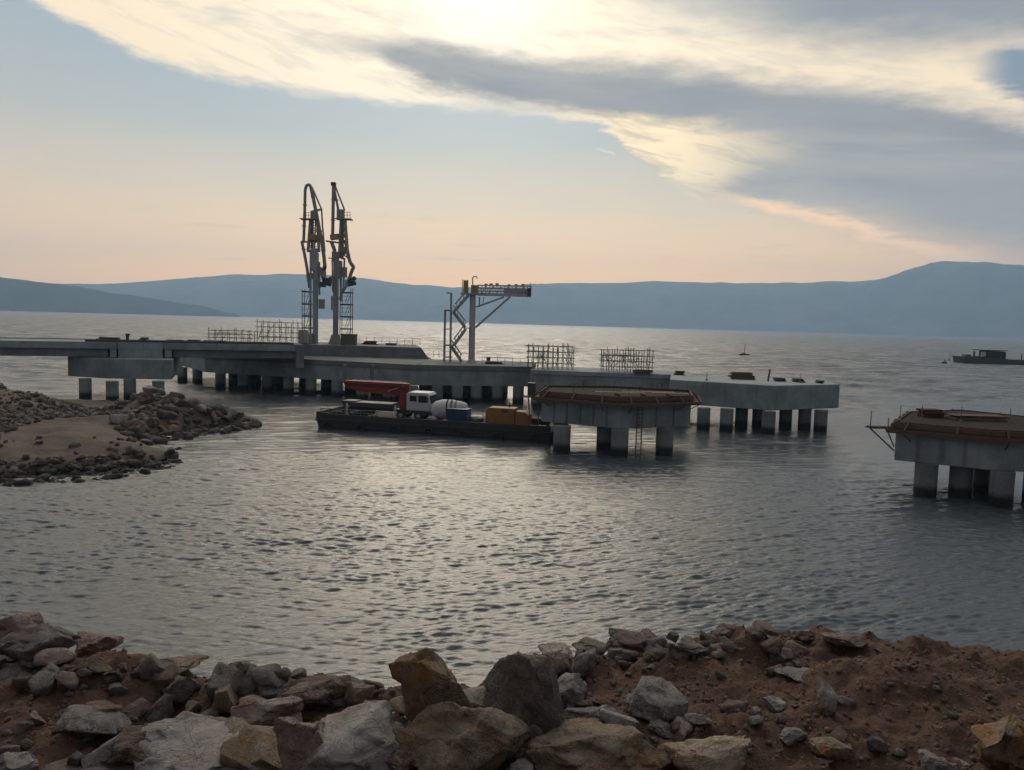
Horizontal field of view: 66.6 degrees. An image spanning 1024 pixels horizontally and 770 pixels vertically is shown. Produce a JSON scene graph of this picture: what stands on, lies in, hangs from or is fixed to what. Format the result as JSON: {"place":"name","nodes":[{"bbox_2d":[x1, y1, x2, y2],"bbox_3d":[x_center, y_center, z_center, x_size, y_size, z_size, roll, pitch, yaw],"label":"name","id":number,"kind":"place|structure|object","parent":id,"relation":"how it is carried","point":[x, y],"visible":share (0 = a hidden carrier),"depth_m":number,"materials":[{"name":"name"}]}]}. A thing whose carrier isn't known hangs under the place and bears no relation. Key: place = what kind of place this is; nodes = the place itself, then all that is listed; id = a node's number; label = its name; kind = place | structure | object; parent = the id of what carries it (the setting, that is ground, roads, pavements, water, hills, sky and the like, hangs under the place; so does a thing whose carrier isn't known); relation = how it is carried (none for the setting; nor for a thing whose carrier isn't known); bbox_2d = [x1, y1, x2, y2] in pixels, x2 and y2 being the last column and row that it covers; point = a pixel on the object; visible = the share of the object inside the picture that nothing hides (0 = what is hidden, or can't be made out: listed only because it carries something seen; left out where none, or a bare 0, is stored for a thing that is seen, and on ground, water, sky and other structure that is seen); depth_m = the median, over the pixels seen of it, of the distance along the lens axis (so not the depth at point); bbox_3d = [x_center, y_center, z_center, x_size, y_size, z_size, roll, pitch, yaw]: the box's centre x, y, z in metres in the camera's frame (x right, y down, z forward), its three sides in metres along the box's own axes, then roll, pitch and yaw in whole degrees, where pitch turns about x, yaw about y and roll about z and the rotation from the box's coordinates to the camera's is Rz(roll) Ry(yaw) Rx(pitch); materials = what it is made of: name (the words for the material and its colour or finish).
{"place":"outdoors","nodes":[
{"label":"outdoors","id":0,"kind":"place"},
{"bbox_2d":[0,277,240,316],"bbox_3d":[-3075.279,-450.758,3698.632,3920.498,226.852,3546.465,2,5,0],"label":"headland","id":1,"kind":"structure","parent":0,"point":[22,295],"depth_m":3946.90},
{"bbox_2d":[0,386,252,474],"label":"shore terrain","id":2,"kind":"structure","parent":0,"point":[58,435],"depth_m":65.38,"materials":[{"name":"soil"}]},
{"bbox_2d":[0,382,1023,764],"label":"rubble","id":3,"kind":"object","parent":2,"relation":"on","point":[40,412],"visible":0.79,"depth_m":60.75,"materials":[{"name":"stone"}]},
{"bbox_2d":[751,619,779,635],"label":"stone","id":4,"kind":"object","parent":3,"relation":"on","point":[766,627],"visible":0.53,"depth_m":13.18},
{"bbox_2d":[0,311,1023,688],"bbox_3d":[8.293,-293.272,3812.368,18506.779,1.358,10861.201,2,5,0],"label":"water","id":5,"kind":"structure","parent":0,"point":[288,533],"depth_m":46.66,"materials":[{"name":"grey liquid"}]},
{"bbox_2d":[68,356,182,400],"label":"trestle pier","id":6,"kind":"structure","parent":5,"relation":"in","point":[129,371],"depth_m":107.77,"materials":[{"name":"concrete"}]},
{"bbox_2d":[0,337,303,367],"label":"trestle bridge","id":7,"kind":"structure","parent":6,"relation":"on","point":[121,348],"depth_m":111.00,"materials":[{"name":"concrete"}]},
{"bbox_2d":[177,342,535,403],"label":"jetty platform","id":8,"kind":"structure","parent":5,"relation":"in","point":[333,367],"depth_m":120.21,"materials":[{"name":"concrete"}]},
{"bbox_2d":[207,327,255,341],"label":"scaffold","id":9,"kind":"object","parent":8,"relation":"on","point":[234,334],"visible":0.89,"depth_m":125.48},
{"bbox_2d":[255,319,302,341],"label":"scaffold","id":10,"kind":"object","parent":8,"relation":"on","point":[279,332],"visible":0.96,"depth_m":128.74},
{"bbox_2d":[299,183,331,343],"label":"loading arm","id":11,"kind":"object","parent":8,"relation":"on","point":[313,238],"visible":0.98,"depth_m":134.53},
{"bbox_2d":[326,182,356,343],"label":"loading arm","id":12,"kind":"object","parent":8,"relation":"on","point":[339,269],"visible":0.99,"depth_m":134.52},
{"bbox_2d":[340,334,357,344],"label":"equipment crate","id":13,"kind":"object","parent":8,"relation":"on","point":[348,339],"visible":0.96,"depth_m":132.48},
{"bbox_2d":[443,276,531,362],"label":"gangway tower","id":14,"kind":"structure","parent":8,"relation":"on","point":[515,292],"depth_m":121.94,"materials":[{"name":"metal"}]},
{"bbox_2d":[315,406,553,442],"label":"work barge","id":15,"kind":"object","parent":5,"relation":"on","point":[387,422],"visible":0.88,"depth_m":81.54,"materials":[{"name":"metal"}]},
{"bbox_2d":[342,380,436,418],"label":"pump truck","id":16,"kind":"object","parent":15,"relation":"on","point":[418,403],"visible":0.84,"depth_m":86.40,"materials":[{"name":"metal"}]},
{"bbox_2d":[431,399,467,419],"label":"mixer drum","id":17,"kind":"object","parent":15,"relation":"on","point":[439,409],"visible":0.66,"depth_m":83.47,"materials":[{"name":"metal"}]},
{"bbox_2d":[446,407,471,421],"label":"blue container","id":18,"kind":"object","parent":15,"relation":"on","point":[459,414],"visible":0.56,"depth_m":81.97,"materials":[{"name":"metal"}]},
{"bbox_2d":[485,403,531,424],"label":"orange generator","id":19,"kind":"object","parent":15,"relation":"on","point":[504,415],"visible":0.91,"depth_m":80.72,"materials":[{"name":"metal"}]},
{"bbox_2d":[530,366,692,408],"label":"catwalk platform","id":20,"kind":"structure","parent":5,"relation":"in","point":[541,377],"depth_m":108.16,"materials":[{"name":"concrete"}]},
{"bbox_2d":[526,343,575,368],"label":"scaffold","id":21,"kind":"object","parent":20,"relation":"on","point":[552,357],"visible":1,"depth_m":111.56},
{"bbox_2d":[599,346,654,372],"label":"scaffold","id":22,"kind":"object","parent":20,"relation":"on","point":[622,360],"visible":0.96,"depth_m":108.62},
{"bbox_2d":[541,387,690,456],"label":"formwork dolphin","id":23,"kind":"object","parent":5,"relation":"in","point":[613,424],"visible":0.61,"depth_m":73.32,"materials":[{"name":"concrete"}]},
{"bbox_2d":[531,384,701,411],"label":"formwork","id":24,"kind":"object","parent":23,"relation":"on","point":[692,398],"visible":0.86,"depth_m":73.52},
{"bbox_2d":[524,382,539,423],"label":"access cage","id":25,"kind":"object","parent":24,"relation":"hanging from","point":[531,389],"visible":0.94,"depth_m":75.95,"materials":[{"name":"metal"}]},
{"bbox_2d":[669,375,839,434],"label":"mooring dolphin","id":26,"kind":"object","parent":5,"relation":"in","point":[760,396],"visible":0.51,"depth_m":93.55,"materials":[{"name":"concrete"}]},
{"bbox_2d":[894,411,1023,507],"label":"formwork dolphin","id":27,"kind":"object","parent":5,"relation":"in","point":[993,467],"visible":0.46,"depth_m":57.08,"materials":[{"name":"concrete"}]},
{"bbox_2d":[916,408,946,417],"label":"material stack","id":28,"kind":"object","parent":27,"relation":"on","point":[933,412],"visible":0.98,"depth_m":62.46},
{"bbox_2d":[885,409,1023,449],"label":"formwork","id":29,"kind":"object","parent":27,"relation":"on","point":[1008,436],"visible":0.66,"depth_m":56.23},
{"bbox_2d":[945,413,1009,420],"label":"material stack","id":30,"kind":"object","parent":27,"relation":"on","point":[977,417],"visible":0.96,"depth_m":61.06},
{"bbox_2d":[953,349,1023,364],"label":"tug with barge","id":31,"kind":"object","parent":5,"relation":"on","point":[991,357],"visible":0.95,"depth_m":336.72,"materials":[{"name":"metal"}]},
{"bbox_2d":[0,624,1023,769],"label":"ground","id":32,"kind":"structure","parent":0,"point":[849,676],"depth_m":9.38,"materials":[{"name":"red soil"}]},
{"bbox_2d":[0,662,36,684],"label":"stone","id":33,"kind":"object","parent":32,"relation":"on","point":[8,674],"visible":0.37,"depth_m":9.51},
{"bbox_2d":[0,751,39,769],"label":"boulder","id":34,"kind":"object","parent":32,"relation":"on","point":[24,760],"visible":1,"depth_m":7.60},
{"bbox_2d":[0,611,43,638],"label":"boulder","id":35,"kind":"object","parent":32,"relation":"on","point":[18,622],"visible":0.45,"depth_m":18.26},
{"bbox_2d":[12,675,33,692],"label":"stone","id":36,"kind":"object","parent":32,"relation":"on","point":[20,684],"visible":0.62,"depth_m":9.16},
{"bbox_2d":[14,720,34,734],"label":"stone","id":37,"kind":"object","parent":32,"relation":"on","point":[23,727],"visible":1,"depth_m":8.34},
{"bbox_2d":[0,623,81,661],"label":"boulder","id":38,"kind":"object","parent":32,"relation":"on","point":[27,645],"visible":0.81,"depth_m":9.77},
{"bbox_2d":[28,670,59,696],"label":"stone","id":39,"kind":"object","parent":32,"relation":"on","point":[42,683],"visible":0.91,"depth_m":9.03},
{"bbox_2d":[33,647,76,666],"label":"stone","id":40,"kind":"object","parent":32,"relation":"on","point":[55,656],"visible":0.9,"depth_m":9.56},
{"bbox_2d":[53,671,82,689],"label":"stone","id":41,"kind":"object","parent":32,"relation":"on","point":[71,680],"visible":0.98,"depth_m":9.03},
{"bbox_2d":[42,746,134,769],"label":"boulder","id":42,"kind":"object","parent":32,"relation":"on","point":[59,765],"visible":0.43,"depth_m":7.94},
{"bbox_2d":[52,704,131,736],"bbox_3d":[-4.545,3.692,8.498,0.749,0.250,0.621,16,4,-1],"label":"boulder","id":43,"kind":"object","parent":32,"relation":"on","point":[80,720],"visible":0.93,"depth_m":8.37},
{"bbox_2d":[86,654,111,674],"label":"stone","id":44,"kind":"object","parent":32,"relation":"on","point":[96,664],"visible":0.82,"depth_m":9.32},
{"bbox_2d":[75,631,124,657],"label":"boulder","id":45,"kind":"object","parent":32,"relation":"on","point":[88,644],"visible":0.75,"depth_m":13.43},
{"bbox_2d":[81,735,123,768],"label":"stone","id":46,"kind":"object","parent":32,"relation":"on","point":[96,757],"visible":0.39,"depth_m":7.99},
{"bbox_2d":[85,700,123,711],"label":"stone","id":47,"kind":"object","parent":32,"relation":"on","point":[104,705],"visible":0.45,"depth_m":8.75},
{"bbox_2d":[108,682,127,695],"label":"stone","id":48,"kind":"object","parent":32,"relation":"on","point":[116,688],"visible":0.99,"depth_m":9.18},
{"bbox_2d":[101,723,148,763],"bbox_3d":[-3.972,3.806,8.211,0.737,0.354,1.265,-2,6,-39],"label":"boulder","id":49,"kind":"object","parent":32,"relation":"on","point":[126,749],"visible":0.45,"depth_m":7.99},
{"bbox_2d":[123,697,151,717],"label":"stone","id":50,"kind":"object","parent":32,"relation":"on","point":[139,707],"visible":0.73,"depth_m":8.99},
{"bbox_2d":[137,653,163,679],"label":"stone","id":51,"kind":"object","parent":32,"relation":"on","point":[150,664],"visible":0.98,"depth_m":9.42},
{"bbox_2d":[144,693,173,722],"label":"stone","id":52,"kind":"object","parent":32,"relation":"on","point":[160,708],"visible":0.9,"depth_m":9.02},
{"bbox_2d":[149,663,177,693],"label":"stone","id":53,"kind":"object","parent":32,"relation":"on","point":[163,678],"visible":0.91,"depth_m":9.41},
{"bbox_2d":[162,677,197,704],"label":"stone","id":54,"kind":"object","parent":32,"relation":"on","point":[181,690],"visible":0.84,"depth_m":9.26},
{"bbox_2d":[160,655,208,675],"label":"boulder","id":55,"kind":"object","parent":32,"relation":"on","point":[184,663],"visible":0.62,"depth_m":10.09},
{"bbox_2d":[132,717,243,769],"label":"boulder","id":56,"kind":"object","parent":32,"relation":"on","point":[193,743],"visible":0.67,"depth_m":7.99,"materials":[{"name":"stone"}]},
{"bbox_2d":[174,711,224,720],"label":"stone","id":57,"kind":"object","parent":32,"relation":"on","point":[183,715],"visible":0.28,"depth_m":8.49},
{"bbox_2d":[211,684,237,714],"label":"stone","id":58,"kind":"object","parent":32,"relation":"on","point":[225,699],"visible":0.83,"depth_m":9.00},
{"bbox_2d":[206,662,243,701],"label":"stone","id":59,"kind":"object","parent":32,"relation":"on","point":[223,674],"visible":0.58,"depth_m":9.33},
{"bbox_2d":[222,716,249,735],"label":"boulder","id":60,"kind":"object","parent":32,"relation":"on","point":[234,724],"visible":0.19,"depth_m":8.34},
{"bbox_2d":[220,735,271,769],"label":"stone","id":61,"kind":"object","parent":32,"relation":"on","point":[234,754],"visible":0.46,"depth_m":7.74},
{"bbox_2d":[238,667,257,696],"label":"stone","id":62,"kind":"object","parent":32,"relation":"on","point":[249,684],"visible":0.28,"depth_m":9.39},
{"bbox_2d":[238,694,266,705],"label":"stone","id":63,"kind":"object","parent":32,"relation":"on","point":[248,699],"visible":0.31,"depth_m":9.01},
{"bbox_2d":[238,725,281,769],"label":"stone","id":64,"kind":"object","parent":32,"relation":"on","point":[259,744],"visible":0.61,"depth_m":7.89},
{"bbox_2d":[229,695,303,725],"bbox_3d":[-2.757,3.662,8.663,0.789,0.396,0.463,-2,6,-41],"label":"boulder","id":65,"kind":"object","parent":32,"relation":"on","point":[268,712],"visible":0.64,"depth_m":8.53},
{"bbox_2d":[251,663,285,688],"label":"stone","id":66,"kind":"object","parent":32,"relation":"on","point":[264,675],"visible":0.88,"depth_m":9.36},
{"bbox_2d":[258,686,280,699],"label":"stone","id":67,"kind":"object","parent":32,"relation":"on","point":[267,692],"visible":0.22,"depth_m":9.25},
{"bbox_2d":[273,717,324,769],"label":"boulder","id":68,"kind":"object","parent":32,"relation":"on","point":[298,743],"visible":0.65,"depth_m":7.65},
{"bbox_2d":[279,675,352,708],"bbox_3d":[-2.324,3.593,9.112,0.591,0.359,0.884,6,6,43],"label":"boulder","id":69,"kind":"object","parent":32,"relation":"on","point":[318,691],"visible":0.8,"depth_m":8.99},
{"bbox_2d":[300,700,403,769],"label":"boulder","id":70,"kind":"object","parent":32,"relation":"on","point":[360,736],"visible":0.81,"depth_m":7.63,"materials":[{"name":"stone"}]},
{"bbox_2d":[344,681,375,706],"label":"boulder","id":71,"kind":"object","parent":32,"relation":"on","point":[359,693],"visible":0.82,"depth_m":9.06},
{"bbox_2d":[389,696,404,714],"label":"stone","id":72,"kind":"object","parent":32,"relation":"on","point":[397,704],"visible":0.45,"depth_m":8.81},
{"bbox_2d":[386,749,415,769],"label":"boulder","id":73,"kind":"object","parent":32,"relation":"on","point":[397,759],"visible":0.62,"depth_m":7.63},
{"bbox_2d":[388,647,473,721],"bbox_3d":[-0.737,3.458,8.389,0.962,1.238,0.742,5,6,40],"label":"boulder","id":74,"kind":"object","parent":32,"relation":"on","point":[424,677],"visible":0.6,"depth_m":8.17,"materials":[{"name":"stone"}]},
{"bbox_2d":[393,701,531,769],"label":"boulder","id":75,"kind":"object","parent":32,"relation":"on","point":[447,735],"visible":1,"depth_m":7.79,"materials":[{"name":"stone"}]},
{"bbox_2d":[463,685,485,705],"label":"stone","id":76,"kind":"object","parent":32,"relation":"on","point":[477,694],"visible":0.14,"depth_m":9.14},
{"bbox_2d":[506,758,533,769],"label":"boulder","id":77,"kind":"object","parent":32,"relation":"on","point":[522,764],"visible":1,"depth_m":7.88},
{"bbox_2d":[483,651,565,733],"bbox_3d":[0.147,3.509,8.833,1.024,1.043,0.530,2,5,8],"label":"boulder","id":78,"kind":"object","parent":32,"relation":"on","point":[524,687],"visible":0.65,"depth_m":8.66,"materials":[{"name":"stone"}]},
{"bbox_2d":[515,736,552,764],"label":"boulder","id":79,"kind":"object","parent":32,"relation":"on","point":[540,740],"visible":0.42,"depth_m":8.10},
{"bbox_2d":[533,653,566,674],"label":"stone","id":80,"kind":"object","parent":32,"relation":"on","point":[558,664],"visible":0.26,"depth_m":10.11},
{"bbox_2d":[538,642,573,659],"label":"boulder","id":81,"kind":"object","parent":32,"relation":"on","point":[563,651],"visible":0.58,"depth_m":11.20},
{"bbox_2d":[558,672,587,706],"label":"boulder","id":82,"kind":"object","parent":32,"relation":"on","point":[572,688],"visible":0.71,"depth_m":9.36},
{"bbox_2d":[564,706,601,721],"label":"boulder","id":83,"kind":"object","parent":32,"relation":"on","point":[587,712],"visible":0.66,"depth_m":8.82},
{"bbox_2d":[571,648,595,676],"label":"stone","id":84,"kind":"object","parent":32,"relation":"on","point":[582,662],"visible":0.94,"depth_m":10.28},
{"bbox_2d":[571,637,607,651],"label":"boulder","id":85,"kind":"object","parent":32,"relation":"on","point":[584,643],"visible":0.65,"depth_m":16.91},
{"bbox_2d":[524,718,671,769],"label":"boulder","id":86,"kind":"object","parent":32,"relation":"on","point":[586,744],"visible":0.98,"depth_m":7.92,"materials":[{"name":"stone"}]},
{"bbox_2d":[599,708,638,727],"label":"stone","id":87,"kind":"object","parent":32,"relation":"on","point":[608,717],"visible":0.57,"depth_m":8.64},
{"bbox_2d":[620,649,638,660],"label":"stone","id":88,"kind":"object","parent":32,"relation":"on","point":[628,655],"visible":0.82,"depth_m":10.91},
{"bbox_2d":[608,627,667,652],"bbox_3d":[1.806,3.743,11.378,0.888,0.321,0.673,3,5,20],"label":"boulder","id":89,"kind":"object","parent":32,"relation":"on","point":[631,640],"visible":0.72,"depth_m":11.21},
{"bbox_2d":[643,636,666,651],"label":"stone","id":90,"kind":"object","parent":32,"relation":"on","point":[658,640],"visible":0.52,"depth_m":11.09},
{"bbox_2d":[623,675,688,721],"bbox_3d":[1.679,3.690,9.062,0.710,0.418,0.590,2,5,0],"label":"boulder","id":91,"kind":"object","parent":32,"relation":"on","point":[650,698],"visible":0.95,"depth_m":8.97,"materials":[{"name":"stone"}]},
{"bbox_2d":[647,718,674,738],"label":"boulder","id":92,"kind":"object","parent":32,"relation":"on","point":[660,727],"visible":0.9,"depth_m":8.69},
{"bbox_2d":[671,716,692,741],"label":"stone","id":93,"kind":"object","parent":32,"relation":"on","point":[683,731],"visible":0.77,"depth_m":8.64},
{"bbox_2d":[675,636,706,655],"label":"boulder","id":94,"kind":"object","parent":32,"relation":"on","point":[688,645],"visible":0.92,"depth_m":10.73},
{"bbox_2d":[684,713,712,724],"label":"boulder","id":95,"kind":"object","parent":32,"relation":"on","point":[694,718],"visible":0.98,"depth_m":8.72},
{"bbox_2d":[663,735,751,769],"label":"boulder","id":96,"kind":"object","parent":32,"relation":"on","point":[724,752],"visible":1,"depth_m":7.90,"materials":[{"name":"stone"}]},
{"bbox_2d":[714,623,735,636],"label":"boulder","id":97,"kind":"object","parent":32,"relation":"on","point":[725,629],"visible":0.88,"depth_m":11.31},
{"bbox_2d":[720,699,746,713],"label":"stone","id":98,"kind":"object","parent":32,"relation":"on","point":[729,706],"visible":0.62,"depth_m":9.27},
{"bbox_2d":[760,696,787,712],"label":"boulder","id":99,"kind":"object","parent":32,"relation":"on","point":[775,704],"visible":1,"depth_m":9.48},
{"bbox_2d":[770,652,786,663],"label":"stone","id":100,"kind":"object","parent":32,"relation":"on","point":[779,658],"visible":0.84,"depth_m":10.73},
{"bbox_2d":[760,637,781,654],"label":"stone","id":101,"kind":"object","parent":100,"relation":"on","point":[772,645],"visible":1,"depth_m":10.73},
{"bbox_2d":[773,666,808,685],"bbox_3d":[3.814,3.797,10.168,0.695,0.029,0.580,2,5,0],"label":"boulder","id":102,"kind":"object","parent":32,"relation":"on","point":[793,673],"visible":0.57,"depth_m":10.28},
{"bbox_2d":[779,727,807,745],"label":"boulder","id":103,"kind":"object","parent":32,"relation":"on","point":[789,736],"visible":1,"depth_m":8.64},
{"bbox_2d":[784,640,808,656],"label":"stone","id":104,"kind":"object","parent":32,"relation":"on","point":[797,649],"visible":0.66,"depth_m":10.90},
{"bbox_2d":[789,630,814,643],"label":"boulder","id":105,"kind":"object","parent":32,"relation":"on","point":[805,636],"visible":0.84,"depth_m":11.31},
{"bbox_2d":[816,678,837,712],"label":"boulder","id":106,"kind":"object","parent":32,"relation":"on","point":[827,697],"visible":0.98,"depth_m":9.21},
{"bbox_2d":[806,736,853,762],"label":"boulder","id":107,"kind":"object","parent":32,"relation":"on","point":[831,748],"visible":1,"depth_m":8.38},
{"bbox_2d":[830,726,847,741],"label":"stone","id":108,"kind":"object","parent":32,"relation":"on","point":[839,733],"visible":0.88,"depth_m":8.66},
{"bbox_2d":[820,632,867,647],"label":"boulder","id":109,"kind":"object","parent":32,"relation":"on","point":[855,641],"visible":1,"depth_m":10.83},
{"bbox_2d":[866,736,888,751],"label":"stone","id":110,"kind":"object","parent":32,"relation":"on","point":[877,743],"visible":1,"depth_m":8.47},
{"bbox_2d":[917,748,971,769],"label":"boulder","id":111,"kind":"object","parent":32,"relation":"on","point":[929,760],"visible":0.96,"depth_m":8.12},
{"bbox_2d":[970,713,1023,769],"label":"boulder","id":112,"kind":"object","parent":32,"relation":"on","point":[999,745],"visible":0.97,"depth_m":7.86,"materials":[{"name":"stone"}]},
{"bbox_2d":[0,0,1023,287],"label":"sky","id":113,"kind":"structure","parent":0,"point":[503,142],"materials":[{"name":"blue"}]},
{"bbox_2d":[53,261,1023,338],"bbox_3d":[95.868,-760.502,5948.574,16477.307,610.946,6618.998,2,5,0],"label":"hills","id":114,"kind":"structure","parent":0,"point":[964,299],"depth_m":6200.18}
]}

